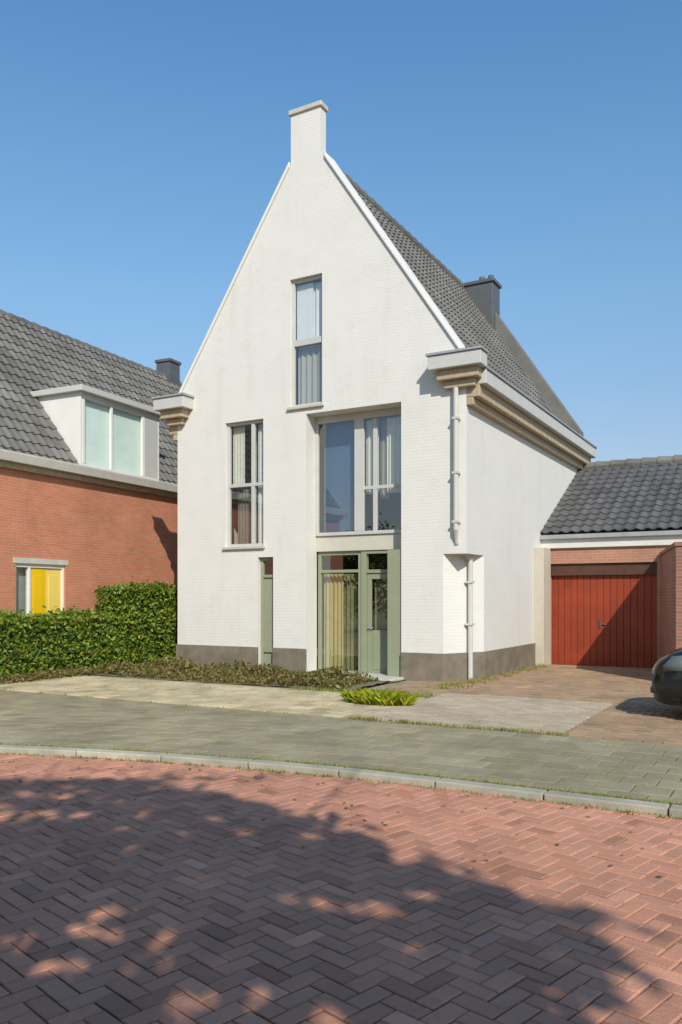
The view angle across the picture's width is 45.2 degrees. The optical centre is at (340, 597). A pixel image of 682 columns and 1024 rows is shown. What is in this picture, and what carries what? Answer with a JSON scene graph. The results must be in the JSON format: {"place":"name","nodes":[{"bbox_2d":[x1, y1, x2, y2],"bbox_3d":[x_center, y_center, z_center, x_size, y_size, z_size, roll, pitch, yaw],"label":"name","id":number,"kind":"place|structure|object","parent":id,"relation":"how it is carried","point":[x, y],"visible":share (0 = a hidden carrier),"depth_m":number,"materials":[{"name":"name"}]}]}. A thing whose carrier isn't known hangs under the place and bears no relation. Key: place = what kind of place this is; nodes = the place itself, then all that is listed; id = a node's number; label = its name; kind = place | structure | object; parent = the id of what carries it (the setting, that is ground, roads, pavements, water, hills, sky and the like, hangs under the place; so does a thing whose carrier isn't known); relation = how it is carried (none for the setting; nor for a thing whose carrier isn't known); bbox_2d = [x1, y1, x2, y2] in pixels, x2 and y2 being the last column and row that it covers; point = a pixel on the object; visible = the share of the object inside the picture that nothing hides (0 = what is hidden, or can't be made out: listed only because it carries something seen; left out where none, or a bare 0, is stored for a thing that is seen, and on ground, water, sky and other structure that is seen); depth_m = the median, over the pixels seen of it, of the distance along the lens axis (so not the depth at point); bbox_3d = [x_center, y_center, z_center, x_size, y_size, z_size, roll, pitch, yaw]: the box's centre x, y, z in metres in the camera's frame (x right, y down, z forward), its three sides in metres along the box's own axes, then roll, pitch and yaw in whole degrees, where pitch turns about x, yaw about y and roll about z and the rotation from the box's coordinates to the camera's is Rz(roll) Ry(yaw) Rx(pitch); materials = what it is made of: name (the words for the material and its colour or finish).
{"place":"outdoors","nodes":[
{"label":"outdoors","id":0,"kind":"place"},
{"bbox_2d":[0,675,423,718],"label":"front path","id":1,"kind":"structure","parent":0,"point":[146,688],"depth_m":13.17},
{"bbox_2d":[338,686,420,705],"bbox_3d":[0.563,1.435,12.094,1.354,0.249,0.826,0,0,29],"label":"grass clump","id":2,"kind":"object","parent":1,"relation":"on","point":[366,696],"visible":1,"depth_m":11.89,"materials":[{"name":"green plant"}]},
{"bbox_2d":[2,757,671,897],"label":"fallen leaves","id":3,"kind":"object","parent":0,"point":[314,817],"visible":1,"depth_m":6.02,"materials":[{"name":"brown plant"}]},
{"bbox_2d":[0,753,681,1023],"bbox_3d":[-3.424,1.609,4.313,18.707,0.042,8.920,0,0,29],"label":"road","id":4,"kind":"structure","parent":0,"point":[279,925],"depth_m":4.31,"materials":[{"name":"red brick"}]},
{"bbox_2d":[0,663,681,819],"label":"weeds","id":5,"kind":"object","parent":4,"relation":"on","point":[443,686],"visible":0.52,"depth_m":8.29,"materials":[{"name":"green plant"}]},
{"bbox_2d":[0,710,681,803],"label":"pavement","id":6,"kind":"structure","parent":0,"point":[506,761],"depth_m":8.58,"materials":[{"name":"concrete"}]},
{"bbox_2d":[0,664,681,812],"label":"paving sand","id":7,"kind":"structure","parent":0,"point":[19,700],"depth_m":11.88,"materials":[{"name":"beige sand"}]},
{"bbox_2d":[93,576,177,664],"bbox_3d":[-4.543,0.539,20.546,1.119,2.169,4.086,0,0,26],"label":"hedge","id":8,"kind":"object","parent":7,"relation":"on","point":[151,609],"visible":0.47,"depth_m":19.53,"materials":[{"name":"green plant"}]},
{"bbox_2d":[0,654,378,689],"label":"ground cover","id":9,"kind":"object","parent":7,"relation":"on","point":[184,668],"visible":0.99,"depth_m":15.81,"materials":[{"name":"green plant"}]},
{"bbox_2d":[84,666,401,690],"bbox_3d":[-4.954,1.541,17.828,13.000,0.081,2.180,0,0,29],"label":"soil bed","id":10,"kind":"object","parent":7,"relation":"on","point":[369,683],"visible":0.16,"depth_m":14.96,"materials":[{"name":"brown soil"}]},
{"bbox_2d":[0,605,130,675],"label":"hedge","id":11,"kind":"object","parent":10,"relation":"on","point":[51,640],"visible":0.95,"depth_m":16.96,"materials":[{"name":"green plant"}]},
{"bbox_2d":[0,0,681,461],"label":"sky","id":12,"kind":"structure","parent":0,"point":[535,146],"materials":[{"name":"blue"}]},
{"bbox_2d":[357,693,612,734],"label":"pale driveway","id":13,"kind":"structure","parent":0,"point":[539,714],"depth_m":11.11,"materials":[{"name":"grey concrete"}]},
{"bbox_2d":[385,664,681,744],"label":"garage drive","id":14,"kind":"structure","parent":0,"point":[641,715],"depth_m":13.46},
{"bbox_2d":[534,455,681,667],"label":"garage","id":15,"kind":"structure","parent":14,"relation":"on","point":[611,530],"depth_m":18.94,"materials":[{"name":"brick"}]},
{"bbox_2d":[552,574,656,667],"bbox_3d":[6.047,0.495,18.855,2.380,2.150,0.082,0,0,29],"label":"door","id":16,"kind":"structure","parent":15,"relation":"in","point":[598,620],"depth_m":18.82,"materials":[{"name":"red paint"}]},
{"bbox_2d":[650,647,681,705],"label":"parked car","id":17,"kind":"object","parent":14,"relation":"on","point":[666,687],"visible":1,"depth_m":10.40,"materials":[{"name":"black paint"}]},
{"bbox_2d":[659,542,681,656],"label":"garden wall","id":18,"kind":"structure","parent":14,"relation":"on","point":[671,597],"depth_m":15.50,"materials":[{"name":"red brick"}]},
{"label":"ground","id":19,"kind":"structure","parent":0,"visible":0},
{"bbox_2d":[0,309,182,623],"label":"brick house","id":20,"kind":"structure","parent":19,"relation":"on","point":[88,475],"depth_m":19.62,"materials":[{"name":"red brick"}]},
{"bbox_2d":[31,568,45,614],"bbox_3d":[-6.674,0.463,17.983,0.055,2.235,0.458,0,0,26],"label":"door","id":21,"kind":"structure","parent":20,"relation":"in","point":[38,575],"depth_m":17.98,"materials":[{"name":"yellow paint"}]},
{"bbox_2d":[46,569,60,612],"bbox_3d":[-6.477,0.463,18.398,0.049,2.235,0.450,0,0,26],"label":"door","id":22,"kind":"structure","parent":20,"relation":"in","point":[53,576],"depth_m":18.38,"materials":[{"name":"yellow paint"}]},
{"bbox_2d":[0,745,681,818],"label":"kerb","id":23,"kind":"structure","parent":19,"relation":"on","point":[611,803],"depth_m":7.17,"materials":[{"name":"concrete"}]},
{"bbox_2d":[151,100,596,683],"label":"white house","id":24,"kind":"structure","parent":19,"relation":"on","point":[387,448],"depth_m":16.92,"materials":[{"name":"paint"}]},
{"bbox_2d":[222,420,264,549],"bbox_3d":[-1.973,-2.410,17.653,1.090,2.740,0.514,0,0,29],"label":"window","id":25,"kind":"structure","parent":24,"relation":"in","point":[250,501],"depth_m":17.76,"materials":[{"name":"clear glass"}]},
{"bbox_2d":[261,557,272,668],"bbox_3d":[-1.524,0.360,17.329,0.390,2.440,0.076,0,0,29],"label":"window","id":26,"kind":"structure","parent":24,"relation":"in","point":[266,580],"depth_m":17.35,"materials":[{"name":"green paint"}]},
{"bbox_2d":[287,275,323,410],"bbox_3d":[-0.665,-5.220,16.816,0.870,2.700,0.334,0,0,29],"label":"window","id":27,"kind":"structure","parent":24,"relation":"in","point":[309,357],"depth_m":16.94,"materials":[{"name":"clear glass"}]},
{"bbox_2d":[318,551,360,674],"bbox_3d":[0.042,0.305,17.003,1.040,2.530,0.321,0,0,29],"label":"window","id":28,"kind":"structure","parent":24,"relation":"in","point":[342,592],"depth_m":17.09,"materials":[{"name":"green paint"}]},
{"bbox_2d":[315,407,400,536],"bbox_3d":[0.462,-2.520,16.628,2.140,2.480,0.278,0,0,29],"label":"window","id":29,"kind":"structure","parent":24,"relation":"in","point":[344,445],"depth_m":16.59,"materials":[{"name":"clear glass"}]},
{"bbox_2d":[367,573,386,673],"bbox_3d":[0.902,0.537,16.410,0.792,2.066,0.243,0,0,29],"label":"door","id":30,"kind":"structure","parent":24,"relation":"in","point":[377,638],"depth_m":16.51,"materials":[{"name":"green paint"}]}
]}

